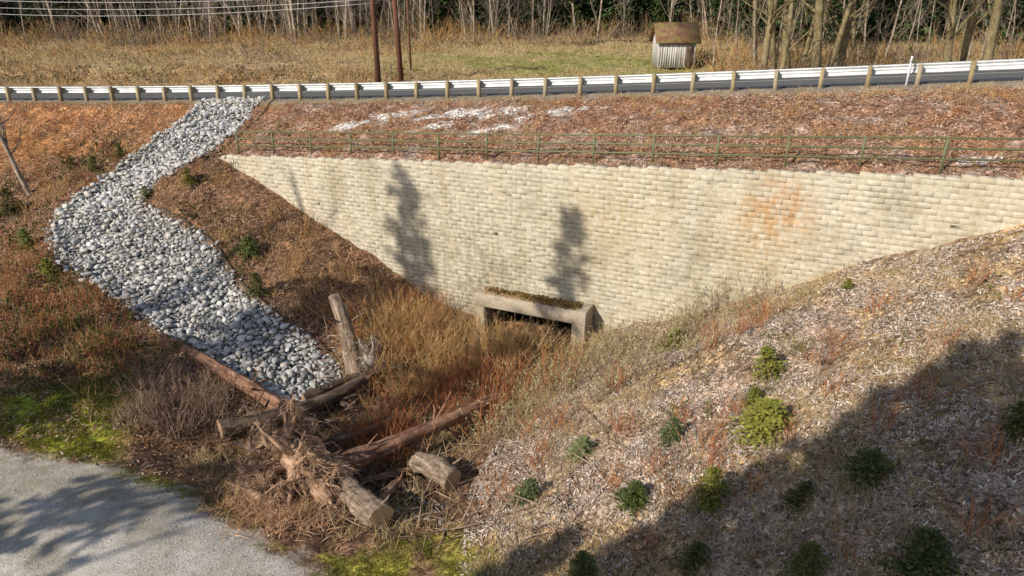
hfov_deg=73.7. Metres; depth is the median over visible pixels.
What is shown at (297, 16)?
bare alder
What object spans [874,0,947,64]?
bare alder
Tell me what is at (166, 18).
forest fir
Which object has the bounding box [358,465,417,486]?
fallen log
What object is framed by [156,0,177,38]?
bare alder
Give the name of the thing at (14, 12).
bare alder
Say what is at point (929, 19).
forest fir
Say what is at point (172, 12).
bare alder
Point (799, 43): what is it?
bare alder
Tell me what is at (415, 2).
bare alder
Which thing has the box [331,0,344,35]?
bare alder
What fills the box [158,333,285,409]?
fallen log
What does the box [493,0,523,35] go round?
bare alder
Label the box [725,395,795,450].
young cedar
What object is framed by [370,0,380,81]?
utility pole
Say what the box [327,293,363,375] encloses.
upright log
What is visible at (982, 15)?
forest fir
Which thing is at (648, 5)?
forest fir
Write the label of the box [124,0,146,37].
bare alder
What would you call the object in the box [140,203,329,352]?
straw wattle
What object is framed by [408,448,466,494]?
sawn log
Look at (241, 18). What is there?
bare alder
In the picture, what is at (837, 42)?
mossy maple
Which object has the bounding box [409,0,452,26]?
forest fir
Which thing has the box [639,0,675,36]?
forest fir
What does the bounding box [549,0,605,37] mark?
forest fir
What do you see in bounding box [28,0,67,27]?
bare alder
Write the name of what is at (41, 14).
bare alder
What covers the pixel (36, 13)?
bare alder
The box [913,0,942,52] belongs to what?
bare alder
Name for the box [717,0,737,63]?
bare alder
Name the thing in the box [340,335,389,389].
weathered root wad
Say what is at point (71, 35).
bramble thicket
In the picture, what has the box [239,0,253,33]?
bare alder
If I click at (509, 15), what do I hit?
bare alder
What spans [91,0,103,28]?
bare alder
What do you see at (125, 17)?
bare alder
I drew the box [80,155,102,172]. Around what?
young fir
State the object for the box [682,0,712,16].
forest fir
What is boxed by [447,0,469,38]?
bare alder
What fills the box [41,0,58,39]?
bare alder
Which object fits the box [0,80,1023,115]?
verge grass
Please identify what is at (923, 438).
dry weeds
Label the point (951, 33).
mossy maple
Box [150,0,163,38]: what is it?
bare alder
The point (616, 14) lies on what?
forest fir
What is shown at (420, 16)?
bare alder
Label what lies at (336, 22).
bare alder
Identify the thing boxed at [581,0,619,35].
forest fir
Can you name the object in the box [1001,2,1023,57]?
bare alder
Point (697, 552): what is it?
young fir
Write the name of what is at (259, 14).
bare alder
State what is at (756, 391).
young cedar
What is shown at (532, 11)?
bare alder
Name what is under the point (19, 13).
bare alder
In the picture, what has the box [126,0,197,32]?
forest fir
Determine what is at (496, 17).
bare alder
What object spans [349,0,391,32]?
forest fir
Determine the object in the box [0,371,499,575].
moss grass
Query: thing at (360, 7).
bare alder
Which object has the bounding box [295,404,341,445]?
uprooted root wad
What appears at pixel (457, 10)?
bare alder
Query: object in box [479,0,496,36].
bare alder
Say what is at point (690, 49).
door
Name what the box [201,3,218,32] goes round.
bare alder
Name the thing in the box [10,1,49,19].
forest fir
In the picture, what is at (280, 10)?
bare alder
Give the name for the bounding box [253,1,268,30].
bare alder
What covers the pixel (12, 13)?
forest fir
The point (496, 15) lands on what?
bare alder
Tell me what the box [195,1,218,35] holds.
bare alder
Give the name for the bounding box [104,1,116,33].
bare alder
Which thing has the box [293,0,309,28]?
bare alder
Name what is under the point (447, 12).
forest fir
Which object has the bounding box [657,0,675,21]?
bare alder
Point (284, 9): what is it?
bare alder
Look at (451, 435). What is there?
streamside grass
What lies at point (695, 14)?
forest fir
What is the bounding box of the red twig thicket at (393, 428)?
[323,272,600,472]
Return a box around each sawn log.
[334,468,394,529]
[379,471,407,501]
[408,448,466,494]
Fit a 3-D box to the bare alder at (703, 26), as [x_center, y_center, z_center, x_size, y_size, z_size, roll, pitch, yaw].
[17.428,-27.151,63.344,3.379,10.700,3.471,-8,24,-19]
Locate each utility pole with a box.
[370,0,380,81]
[392,0,403,81]
[406,0,411,70]
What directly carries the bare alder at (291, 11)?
on the ground at (150, 514)
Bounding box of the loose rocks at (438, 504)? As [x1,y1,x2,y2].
[210,323,655,533]
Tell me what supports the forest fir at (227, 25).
on the ground at (150, 514)
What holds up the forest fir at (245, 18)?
on the ground at (150, 514)
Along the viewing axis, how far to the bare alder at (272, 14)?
78.25 m
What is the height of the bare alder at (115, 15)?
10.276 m
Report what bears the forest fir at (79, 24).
on the ground at (150, 514)
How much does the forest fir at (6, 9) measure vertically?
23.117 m
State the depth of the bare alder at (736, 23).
63.53 m
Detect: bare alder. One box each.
[0,2,9,38]
[8,0,23,28]
[9,0,27,32]
[13,0,45,37]
[18,0,34,40]
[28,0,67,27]
[33,0,61,37]
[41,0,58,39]
[56,0,100,38]
[64,0,85,33]
[71,0,107,41]
[76,1,98,35]
[87,0,103,35]
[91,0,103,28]
[100,0,132,37]
[102,0,124,28]
[103,0,120,36]
[104,0,122,37]
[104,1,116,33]
[107,0,136,38]
[108,1,140,32]
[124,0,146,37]
[135,0,165,38]
[145,0,166,20]
[147,0,171,31]
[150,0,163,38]
[153,0,167,39]
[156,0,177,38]
[157,0,177,30]
[161,0,178,30]
[171,0,199,40]
[174,1,190,34]
[176,0,198,39]
[178,0,203,34]
[182,0,220,34]
[184,0,203,37]
[186,0,217,40]
[189,0,196,32]
[191,0,206,35]
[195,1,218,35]
[198,0,234,42]
[199,0,214,34]
[200,0,224,38]
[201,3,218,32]
[203,1,241,37]
[206,0,233,34]
[227,0,262,37]
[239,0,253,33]
[239,1,243,37]
[243,0,262,36]
[249,0,263,31]
[251,0,276,37]
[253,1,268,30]
[254,0,277,31]
[255,0,278,35]
[263,0,288,24]
[269,0,293,26]
[274,0,288,36]
[274,0,292,40]
[276,3,298,41]
[286,0,319,38]
[292,0,310,34]
[293,0,300,40]
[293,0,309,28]
[295,0,325,30]
[302,0,330,33]
[312,0,319,33]
[319,0,339,30]
[324,0,344,39]
[326,0,334,33]
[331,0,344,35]
[331,0,352,40]
[332,0,342,39]
[332,0,366,37]
[334,1,365,34]
[338,1,358,32]
[340,0,359,29]
[344,0,370,23]
[356,0,378,34]
[358,0,364,33]
[376,0,400,33]
[378,0,392,34]
[380,0,391,24]
[382,0,405,33]
[387,1,412,36]
[390,0,415,35]
[403,0,419,24]
[405,0,432,38]
[409,0,418,35]
[412,0,441,32]
[413,0,437,37]
[427,0,438,37]
[437,0,466,27]
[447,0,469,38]
[457,0,487,37]
[459,0,476,35]
[460,0,492,40]
[475,0,509,37]
[477,0,507,37]
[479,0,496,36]
[484,0,497,38]
[486,0,511,35]
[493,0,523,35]
[494,0,523,40]
[514,0,528,37]
[528,0,541,35]
[528,0,542,28]
[532,0,563,39]
[539,0,558,37]
[543,0,557,38]
[561,0,582,37]
[590,0,630,41]
[613,0,627,37]
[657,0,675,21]
[678,0,692,21]
[688,0,710,36]
[690,0,713,48]
[694,0,708,21]
[698,0,715,34]
[706,0,743,69]
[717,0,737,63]
[720,0,751,50]
[730,0,765,69]
[764,0,796,68]
[777,0,812,62]
[790,1,811,43]
[810,0,859,50]
[857,0,896,45]
[873,0,894,59]
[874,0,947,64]
[889,1,910,55]
[902,0,932,56]
[906,0,927,45]
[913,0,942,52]
[940,0,957,43]
[946,0,981,42]
[957,0,1023,46]
[959,10,1001,60]
[971,0,1009,59]
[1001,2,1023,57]
[1004,0,1022,41]
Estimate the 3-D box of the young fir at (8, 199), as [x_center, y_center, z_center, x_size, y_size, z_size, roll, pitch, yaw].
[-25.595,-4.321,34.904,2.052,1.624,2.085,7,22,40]
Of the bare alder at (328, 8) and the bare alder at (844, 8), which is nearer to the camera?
the bare alder at (844, 8)
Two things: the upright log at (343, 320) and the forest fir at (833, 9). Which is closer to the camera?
the upright log at (343, 320)
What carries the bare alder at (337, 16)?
on the ground at (150, 514)
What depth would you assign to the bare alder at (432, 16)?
80.59 m
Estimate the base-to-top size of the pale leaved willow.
6.400 m
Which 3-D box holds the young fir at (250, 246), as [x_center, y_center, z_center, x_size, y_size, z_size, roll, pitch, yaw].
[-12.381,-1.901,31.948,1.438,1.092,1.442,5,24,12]
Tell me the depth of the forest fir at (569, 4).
95.28 m
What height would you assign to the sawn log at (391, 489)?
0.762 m
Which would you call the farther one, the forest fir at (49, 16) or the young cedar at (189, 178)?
the forest fir at (49, 16)
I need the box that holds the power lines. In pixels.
[4,0,371,15]
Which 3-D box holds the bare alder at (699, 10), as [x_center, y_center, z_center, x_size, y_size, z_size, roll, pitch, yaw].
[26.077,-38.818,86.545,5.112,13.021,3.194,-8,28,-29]
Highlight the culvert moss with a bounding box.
[485,286,582,309]
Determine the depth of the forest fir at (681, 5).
96.05 m
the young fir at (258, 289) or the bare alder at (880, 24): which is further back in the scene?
the bare alder at (880, 24)
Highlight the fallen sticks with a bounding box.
[277,308,636,565]
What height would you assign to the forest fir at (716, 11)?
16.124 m
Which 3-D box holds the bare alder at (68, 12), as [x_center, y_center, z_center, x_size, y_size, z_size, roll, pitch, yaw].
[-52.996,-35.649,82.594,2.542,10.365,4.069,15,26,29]
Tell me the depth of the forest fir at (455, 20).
100.17 m
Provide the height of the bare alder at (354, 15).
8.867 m
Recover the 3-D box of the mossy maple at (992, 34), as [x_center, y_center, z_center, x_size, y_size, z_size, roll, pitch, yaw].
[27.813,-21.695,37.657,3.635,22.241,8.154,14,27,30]
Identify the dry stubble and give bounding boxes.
[0,82,1023,480]
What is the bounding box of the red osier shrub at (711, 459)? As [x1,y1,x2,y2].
[476,259,1023,562]
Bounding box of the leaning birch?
[0,74,31,194]
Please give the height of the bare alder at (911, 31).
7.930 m
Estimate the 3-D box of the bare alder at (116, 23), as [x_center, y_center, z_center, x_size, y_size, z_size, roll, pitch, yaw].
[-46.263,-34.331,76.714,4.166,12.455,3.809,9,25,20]
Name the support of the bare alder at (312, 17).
on the ground at (150, 514)
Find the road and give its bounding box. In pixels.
[0,70,1023,98]
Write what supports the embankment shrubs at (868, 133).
on the ground at (150, 514)
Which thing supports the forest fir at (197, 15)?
on the ground at (150, 514)
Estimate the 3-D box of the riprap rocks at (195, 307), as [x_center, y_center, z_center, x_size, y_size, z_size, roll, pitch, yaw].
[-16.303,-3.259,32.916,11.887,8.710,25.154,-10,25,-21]
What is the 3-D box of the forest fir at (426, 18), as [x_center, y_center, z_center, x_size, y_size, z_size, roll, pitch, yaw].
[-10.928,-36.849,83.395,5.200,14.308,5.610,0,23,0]
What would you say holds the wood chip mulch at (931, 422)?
on the ground at (150, 514)
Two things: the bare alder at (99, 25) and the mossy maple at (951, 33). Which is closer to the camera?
the mossy maple at (951, 33)
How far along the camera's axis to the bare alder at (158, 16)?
78.34 m
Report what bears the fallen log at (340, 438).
on the ground at (150, 514)
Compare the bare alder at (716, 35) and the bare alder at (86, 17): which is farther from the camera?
the bare alder at (86, 17)
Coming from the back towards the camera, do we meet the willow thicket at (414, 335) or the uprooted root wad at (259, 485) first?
the willow thicket at (414, 335)
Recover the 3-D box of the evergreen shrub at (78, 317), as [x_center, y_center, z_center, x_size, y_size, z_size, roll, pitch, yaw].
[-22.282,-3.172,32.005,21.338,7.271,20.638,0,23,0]
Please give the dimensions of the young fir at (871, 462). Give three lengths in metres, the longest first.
1.460 x 1.436 x 0.982 m
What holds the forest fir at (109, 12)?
on the ground at (150, 514)
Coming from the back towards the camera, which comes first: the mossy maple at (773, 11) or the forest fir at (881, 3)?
the forest fir at (881, 3)
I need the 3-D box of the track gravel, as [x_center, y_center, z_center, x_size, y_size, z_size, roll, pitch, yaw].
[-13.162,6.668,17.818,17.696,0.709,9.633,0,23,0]
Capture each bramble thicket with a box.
[0,2,1023,85]
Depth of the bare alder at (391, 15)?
76.70 m
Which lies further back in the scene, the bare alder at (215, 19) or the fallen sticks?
the bare alder at (215, 19)
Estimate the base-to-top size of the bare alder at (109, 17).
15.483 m
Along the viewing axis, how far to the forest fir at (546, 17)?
98.90 m
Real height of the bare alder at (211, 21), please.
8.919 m
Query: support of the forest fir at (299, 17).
on the ground at (150, 514)
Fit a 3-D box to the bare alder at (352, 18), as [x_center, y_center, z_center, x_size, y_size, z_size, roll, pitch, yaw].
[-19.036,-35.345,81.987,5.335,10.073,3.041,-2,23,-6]
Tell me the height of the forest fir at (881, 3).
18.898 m
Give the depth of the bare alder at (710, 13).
80.20 m
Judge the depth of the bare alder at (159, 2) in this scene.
86.80 m
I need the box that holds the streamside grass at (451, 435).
[176,296,623,552]
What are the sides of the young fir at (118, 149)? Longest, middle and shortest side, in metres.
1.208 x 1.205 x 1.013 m
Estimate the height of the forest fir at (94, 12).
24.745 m
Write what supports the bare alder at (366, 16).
on the ground at (150, 514)
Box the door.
[685,46,694,67]
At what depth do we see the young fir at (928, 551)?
12.11 m
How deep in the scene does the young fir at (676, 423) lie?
18.73 m
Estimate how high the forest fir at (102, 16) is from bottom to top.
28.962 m
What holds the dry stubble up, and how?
on the ground at (150, 514)
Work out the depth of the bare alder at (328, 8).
84.99 m
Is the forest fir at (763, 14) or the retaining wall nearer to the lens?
the retaining wall
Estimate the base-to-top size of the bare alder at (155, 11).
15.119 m
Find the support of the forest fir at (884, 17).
on the ground at (150, 514)
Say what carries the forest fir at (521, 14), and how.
on the ground at (150, 514)
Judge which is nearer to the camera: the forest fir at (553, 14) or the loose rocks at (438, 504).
the loose rocks at (438, 504)
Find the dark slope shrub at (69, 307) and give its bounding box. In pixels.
[0,97,203,384]
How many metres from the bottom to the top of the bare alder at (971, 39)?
8.280 m
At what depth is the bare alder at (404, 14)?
81.86 m
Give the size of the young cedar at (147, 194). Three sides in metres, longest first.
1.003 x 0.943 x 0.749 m
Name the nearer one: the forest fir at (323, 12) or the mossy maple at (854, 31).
the mossy maple at (854, 31)
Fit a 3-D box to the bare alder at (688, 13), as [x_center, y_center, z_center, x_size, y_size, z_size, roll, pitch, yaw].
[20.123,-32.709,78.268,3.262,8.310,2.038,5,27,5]
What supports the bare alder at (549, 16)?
on the ground at (150, 514)
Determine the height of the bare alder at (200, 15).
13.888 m
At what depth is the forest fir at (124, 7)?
88.89 m
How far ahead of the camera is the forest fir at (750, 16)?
71.52 m
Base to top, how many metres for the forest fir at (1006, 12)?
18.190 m
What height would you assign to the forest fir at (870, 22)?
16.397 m
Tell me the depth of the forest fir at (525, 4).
83.21 m
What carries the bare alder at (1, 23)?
on the ground at (150, 514)
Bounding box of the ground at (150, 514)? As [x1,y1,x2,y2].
[0,0,1023,575]
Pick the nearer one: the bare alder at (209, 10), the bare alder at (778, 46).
the bare alder at (778, 46)
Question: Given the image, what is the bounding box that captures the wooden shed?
[649,22,700,67]
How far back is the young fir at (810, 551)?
13.15 m
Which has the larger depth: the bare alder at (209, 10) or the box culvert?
the bare alder at (209, 10)
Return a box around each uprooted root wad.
[219,450,294,509]
[222,391,364,519]
[286,450,354,521]
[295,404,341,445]
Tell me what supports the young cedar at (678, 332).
on the ground at (150, 514)
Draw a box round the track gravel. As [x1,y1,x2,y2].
[0,440,303,575]
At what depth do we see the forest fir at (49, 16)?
92.24 m
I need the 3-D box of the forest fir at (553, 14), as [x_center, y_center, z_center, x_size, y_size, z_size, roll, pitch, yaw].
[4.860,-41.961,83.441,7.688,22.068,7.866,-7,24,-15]
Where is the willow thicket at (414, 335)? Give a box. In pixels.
[319,259,600,401]
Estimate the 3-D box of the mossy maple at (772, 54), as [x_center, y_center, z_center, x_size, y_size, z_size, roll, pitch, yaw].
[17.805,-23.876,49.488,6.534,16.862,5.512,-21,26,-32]
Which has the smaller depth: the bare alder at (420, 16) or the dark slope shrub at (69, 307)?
the dark slope shrub at (69, 307)
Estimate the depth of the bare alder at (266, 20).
79.18 m
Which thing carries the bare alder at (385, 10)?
on the ground at (150, 514)
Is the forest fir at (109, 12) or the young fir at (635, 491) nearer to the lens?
the young fir at (635, 491)
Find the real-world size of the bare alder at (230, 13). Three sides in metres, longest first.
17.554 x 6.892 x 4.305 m
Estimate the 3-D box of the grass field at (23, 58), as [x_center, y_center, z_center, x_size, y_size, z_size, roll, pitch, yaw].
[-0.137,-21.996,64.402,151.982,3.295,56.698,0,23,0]
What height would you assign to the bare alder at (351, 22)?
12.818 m
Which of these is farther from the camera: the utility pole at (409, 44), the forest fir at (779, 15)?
the forest fir at (779, 15)
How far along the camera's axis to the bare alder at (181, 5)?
78.15 m
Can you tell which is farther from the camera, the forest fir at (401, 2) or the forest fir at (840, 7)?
the forest fir at (401, 2)
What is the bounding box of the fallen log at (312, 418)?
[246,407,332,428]
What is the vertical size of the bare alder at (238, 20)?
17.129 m
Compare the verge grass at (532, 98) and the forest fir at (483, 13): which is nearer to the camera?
the verge grass at (532, 98)
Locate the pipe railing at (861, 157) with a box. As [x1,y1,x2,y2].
[235,131,1023,173]
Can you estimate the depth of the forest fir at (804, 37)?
72.71 m
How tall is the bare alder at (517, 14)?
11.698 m
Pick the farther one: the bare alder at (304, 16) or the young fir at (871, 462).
the bare alder at (304, 16)
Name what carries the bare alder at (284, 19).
on the ground at (150, 514)
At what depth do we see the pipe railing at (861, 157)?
26.44 m
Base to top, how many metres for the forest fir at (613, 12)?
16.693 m
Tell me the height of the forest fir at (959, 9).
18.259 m
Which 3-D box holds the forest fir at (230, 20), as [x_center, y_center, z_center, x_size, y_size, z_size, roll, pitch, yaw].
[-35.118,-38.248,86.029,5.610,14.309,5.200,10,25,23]
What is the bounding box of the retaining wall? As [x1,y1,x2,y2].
[219,154,1023,331]
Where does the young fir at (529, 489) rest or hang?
on the ground at (150, 514)
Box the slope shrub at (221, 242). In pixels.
[0,126,367,397]
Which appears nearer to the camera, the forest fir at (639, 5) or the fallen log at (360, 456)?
the fallen log at (360, 456)
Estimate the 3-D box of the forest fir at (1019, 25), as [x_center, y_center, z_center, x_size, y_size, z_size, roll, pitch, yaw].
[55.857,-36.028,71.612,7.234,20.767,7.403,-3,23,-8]
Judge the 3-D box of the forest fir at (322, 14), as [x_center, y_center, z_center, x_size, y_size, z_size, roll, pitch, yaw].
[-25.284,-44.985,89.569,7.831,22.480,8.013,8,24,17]
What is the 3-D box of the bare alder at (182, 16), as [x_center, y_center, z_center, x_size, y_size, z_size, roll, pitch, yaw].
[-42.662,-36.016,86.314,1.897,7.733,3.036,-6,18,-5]
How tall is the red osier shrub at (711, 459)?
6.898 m
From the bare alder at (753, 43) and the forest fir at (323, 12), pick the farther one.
the forest fir at (323, 12)
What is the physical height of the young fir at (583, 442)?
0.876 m
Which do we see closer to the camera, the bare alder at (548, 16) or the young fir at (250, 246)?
the young fir at (250, 246)
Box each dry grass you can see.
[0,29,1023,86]
[482,284,582,309]
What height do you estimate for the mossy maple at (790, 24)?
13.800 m
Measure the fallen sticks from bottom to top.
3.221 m
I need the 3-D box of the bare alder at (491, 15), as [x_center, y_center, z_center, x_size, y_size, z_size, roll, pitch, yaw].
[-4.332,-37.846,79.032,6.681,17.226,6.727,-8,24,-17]
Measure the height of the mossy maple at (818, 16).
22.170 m
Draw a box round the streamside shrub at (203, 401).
[94,344,258,451]
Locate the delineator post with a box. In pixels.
[905,56,913,85]
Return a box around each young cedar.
[37,258,58,280]
[138,186,153,198]
[180,167,196,186]
[656,328,685,352]
[683,466,732,520]
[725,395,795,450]
[740,385,764,408]
[747,345,792,387]
[837,278,853,290]
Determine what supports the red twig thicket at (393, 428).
on the ground at (150, 514)
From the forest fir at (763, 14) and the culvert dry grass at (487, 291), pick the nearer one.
the culvert dry grass at (487, 291)
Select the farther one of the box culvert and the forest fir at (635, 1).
the forest fir at (635, 1)
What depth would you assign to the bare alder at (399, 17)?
77.75 m
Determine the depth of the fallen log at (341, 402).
25.40 m
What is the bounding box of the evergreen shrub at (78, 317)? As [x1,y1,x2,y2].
[0,118,288,395]
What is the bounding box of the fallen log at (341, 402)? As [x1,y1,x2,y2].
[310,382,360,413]
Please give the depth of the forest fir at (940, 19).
78.84 m
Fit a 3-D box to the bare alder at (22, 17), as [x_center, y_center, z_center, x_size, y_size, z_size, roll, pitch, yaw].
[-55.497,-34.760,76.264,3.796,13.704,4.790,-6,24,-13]
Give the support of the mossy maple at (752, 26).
on the ground at (150, 514)
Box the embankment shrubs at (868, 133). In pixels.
[229,86,1023,171]
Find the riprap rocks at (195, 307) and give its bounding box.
[42,96,341,402]
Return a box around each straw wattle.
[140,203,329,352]
[171,99,272,181]
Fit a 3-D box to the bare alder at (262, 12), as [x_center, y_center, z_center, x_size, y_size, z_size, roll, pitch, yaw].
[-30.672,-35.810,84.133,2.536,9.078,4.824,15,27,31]
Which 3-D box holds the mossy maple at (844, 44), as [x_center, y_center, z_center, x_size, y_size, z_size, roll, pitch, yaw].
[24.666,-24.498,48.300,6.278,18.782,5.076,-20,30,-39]
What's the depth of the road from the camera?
37.59 m
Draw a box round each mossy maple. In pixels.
[736,0,763,68]
[742,0,780,69]
[760,0,796,69]
[778,0,835,68]
[782,0,790,68]
[799,0,823,67]
[799,5,814,67]
[807,0,832,66]
[807,0,869,66]
[835,0,886,66]
[839,0,875,65]
[930,0,984,61]
[956,0,991,61]
[982,0,1003,59]
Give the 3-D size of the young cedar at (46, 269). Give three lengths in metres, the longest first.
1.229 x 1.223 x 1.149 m
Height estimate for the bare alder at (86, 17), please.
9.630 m
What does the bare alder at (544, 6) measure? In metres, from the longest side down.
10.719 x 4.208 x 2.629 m
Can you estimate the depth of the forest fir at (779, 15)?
83.08 m
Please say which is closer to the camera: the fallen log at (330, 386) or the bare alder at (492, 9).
the fallen log at (330, 386)
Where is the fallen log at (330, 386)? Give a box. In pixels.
[301,363,408,399]
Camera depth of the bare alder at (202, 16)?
85.21 m
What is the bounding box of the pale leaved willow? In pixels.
[405,258,821,450]
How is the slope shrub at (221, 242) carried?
on the ground at (150, 514)
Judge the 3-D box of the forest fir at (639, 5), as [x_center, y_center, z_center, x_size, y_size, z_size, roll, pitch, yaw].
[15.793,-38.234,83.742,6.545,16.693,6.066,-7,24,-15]
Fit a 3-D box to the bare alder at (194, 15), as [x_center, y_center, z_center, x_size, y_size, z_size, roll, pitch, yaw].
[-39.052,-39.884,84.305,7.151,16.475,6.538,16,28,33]
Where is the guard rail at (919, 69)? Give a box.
[0,58,1023,101]
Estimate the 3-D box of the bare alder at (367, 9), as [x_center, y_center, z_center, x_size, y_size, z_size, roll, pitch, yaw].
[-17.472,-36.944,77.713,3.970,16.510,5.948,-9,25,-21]
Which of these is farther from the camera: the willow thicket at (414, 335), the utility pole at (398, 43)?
the utility pole at (398, 43)
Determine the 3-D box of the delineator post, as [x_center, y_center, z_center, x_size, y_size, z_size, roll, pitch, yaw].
[17.000,-9.173,29.257,0.100,1.450,0.048,0,23,0]
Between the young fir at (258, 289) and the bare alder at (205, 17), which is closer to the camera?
the young fir at (258, 289)
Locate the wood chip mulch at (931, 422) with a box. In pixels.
[458,228,1023,575]
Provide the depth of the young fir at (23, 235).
31.96 m
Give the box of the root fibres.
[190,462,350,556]
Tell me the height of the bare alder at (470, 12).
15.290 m
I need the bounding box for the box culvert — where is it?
[475,286,593,345]
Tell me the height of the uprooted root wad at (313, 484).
2.634 m
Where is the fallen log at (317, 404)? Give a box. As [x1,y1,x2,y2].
[216,371,370,437]
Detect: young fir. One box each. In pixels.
[0,188,27,217]
[15,228,37,253]
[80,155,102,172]
[111,143,127,158]
[234,236,260,261]
[243,272,271,298]
[507,478,542,507]
[562,434,593,462]
[565,550,597,575]
[610,479,652,524]
[653,417,684,449]
[667,539,713,575]
[770,540,828,575]
[774,480,816,518]
[830,447,895,494]
[870,525,966,575]
[984,400,1023,446]
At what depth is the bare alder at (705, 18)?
77.83 m
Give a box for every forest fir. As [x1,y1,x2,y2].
[0,0,14,36]
[0,0,30,31]
[1,1,24,25]
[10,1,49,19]
[13,0,60,38]
[20,0,72,31]
[41,0,93,31]
[48,0,107,33]
[70,0,110,29]
[75,0,153,32]
[92,0,144,28]
[94,0,170,32]
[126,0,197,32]
[145,0,204,32]
[185,2,219,26]
[187,0,226,27]
[214,0,262,33]
[219,1,256,33]
[221,0,277,33]
[263,9,281,29]
[267,0,325,34]
[268,0,321,30]
[307,0,338,23]
[311,0,359,33]
[333,2,376,29]
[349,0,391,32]
[356,0,387,21]
[382,0,416,33]
[405,0,441,36]
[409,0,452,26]
[426,0,472,35]
[438,0,488,32]
[441,1,470,28]
[465,0,512,30]
[472,0,519,37]
[494,0,530,27]
[515,0,560,26]
[517,0,554,36]
[522,0,574,34]
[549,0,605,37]
[556,0,587,28]
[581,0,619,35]
[595,0,641,36]
[602,0,647,24]
[607,0,652,20]
[609,0,666,25]
[620,0,657,36]
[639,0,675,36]
[654,0,696,21]
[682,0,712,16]
[682,0,726,30]
[700,0,745,43]
[722,0,779,45]
[723,0,750,36]
[743,0,782,42]
[759,0,802,35]
[775,0,833,47]
[793,0,841,46]
[808,0,847,35]
[823,0,872,41]
[837,0,891,43]
[857,0,907,43]
[881,0,949,45]
[882,0,916,27]
[917,4,945,30]
[919,0,980,35]
[927,0,984,41]
[961,1,992,30]
[975,0,1023,45]
[998,0,1023,40]
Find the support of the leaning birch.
on the ground at (150, 514)
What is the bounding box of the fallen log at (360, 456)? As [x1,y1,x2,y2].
[311,391,500,473]
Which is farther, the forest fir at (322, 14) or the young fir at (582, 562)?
the forest fir at (322, 14)
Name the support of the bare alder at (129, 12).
on the ground at (150, 514)
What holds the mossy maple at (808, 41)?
on the ground at (150, 514)
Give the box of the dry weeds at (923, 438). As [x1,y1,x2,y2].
[603,157,1023,498]
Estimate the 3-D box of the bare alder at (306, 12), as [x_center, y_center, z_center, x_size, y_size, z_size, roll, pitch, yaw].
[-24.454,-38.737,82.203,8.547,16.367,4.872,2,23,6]
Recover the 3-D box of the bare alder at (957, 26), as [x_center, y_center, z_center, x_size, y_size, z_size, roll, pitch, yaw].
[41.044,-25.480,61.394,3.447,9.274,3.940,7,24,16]
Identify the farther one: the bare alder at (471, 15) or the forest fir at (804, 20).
the bare alder at (471, 15)
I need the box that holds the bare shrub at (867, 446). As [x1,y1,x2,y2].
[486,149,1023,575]
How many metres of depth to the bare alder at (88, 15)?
81.85 m
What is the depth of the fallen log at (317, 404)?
24.47 m
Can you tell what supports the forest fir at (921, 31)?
on the ground at (150, 514)
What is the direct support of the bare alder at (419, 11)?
on the ground at (150, 514)
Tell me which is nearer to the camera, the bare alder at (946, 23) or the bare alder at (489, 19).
the bare alder at (946, 23)
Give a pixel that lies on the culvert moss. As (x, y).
(564, 303)
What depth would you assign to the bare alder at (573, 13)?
82.82 m
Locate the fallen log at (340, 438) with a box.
[331,409,403,443]
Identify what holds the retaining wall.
on the ground at (150, 514)
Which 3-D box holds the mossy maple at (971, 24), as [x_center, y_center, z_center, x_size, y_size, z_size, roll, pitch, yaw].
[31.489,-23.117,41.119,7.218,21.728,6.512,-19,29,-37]
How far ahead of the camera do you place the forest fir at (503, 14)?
84.15 m
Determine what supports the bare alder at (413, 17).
on the ground at (150, 514)
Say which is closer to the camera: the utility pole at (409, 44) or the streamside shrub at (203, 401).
the streamside shrub at (203, 401)
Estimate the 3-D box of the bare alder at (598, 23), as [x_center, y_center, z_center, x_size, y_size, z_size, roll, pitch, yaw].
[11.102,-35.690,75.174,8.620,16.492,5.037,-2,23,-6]
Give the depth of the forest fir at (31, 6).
81.24 m
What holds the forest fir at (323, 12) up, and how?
on the ground at (150, 514)
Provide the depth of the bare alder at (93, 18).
76.56 m
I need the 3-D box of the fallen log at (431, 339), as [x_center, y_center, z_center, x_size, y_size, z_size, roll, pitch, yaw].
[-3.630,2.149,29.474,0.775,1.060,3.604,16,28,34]
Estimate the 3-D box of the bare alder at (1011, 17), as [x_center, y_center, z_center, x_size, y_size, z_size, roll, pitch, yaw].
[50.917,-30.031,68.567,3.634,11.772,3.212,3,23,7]
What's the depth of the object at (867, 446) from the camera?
16.30 m

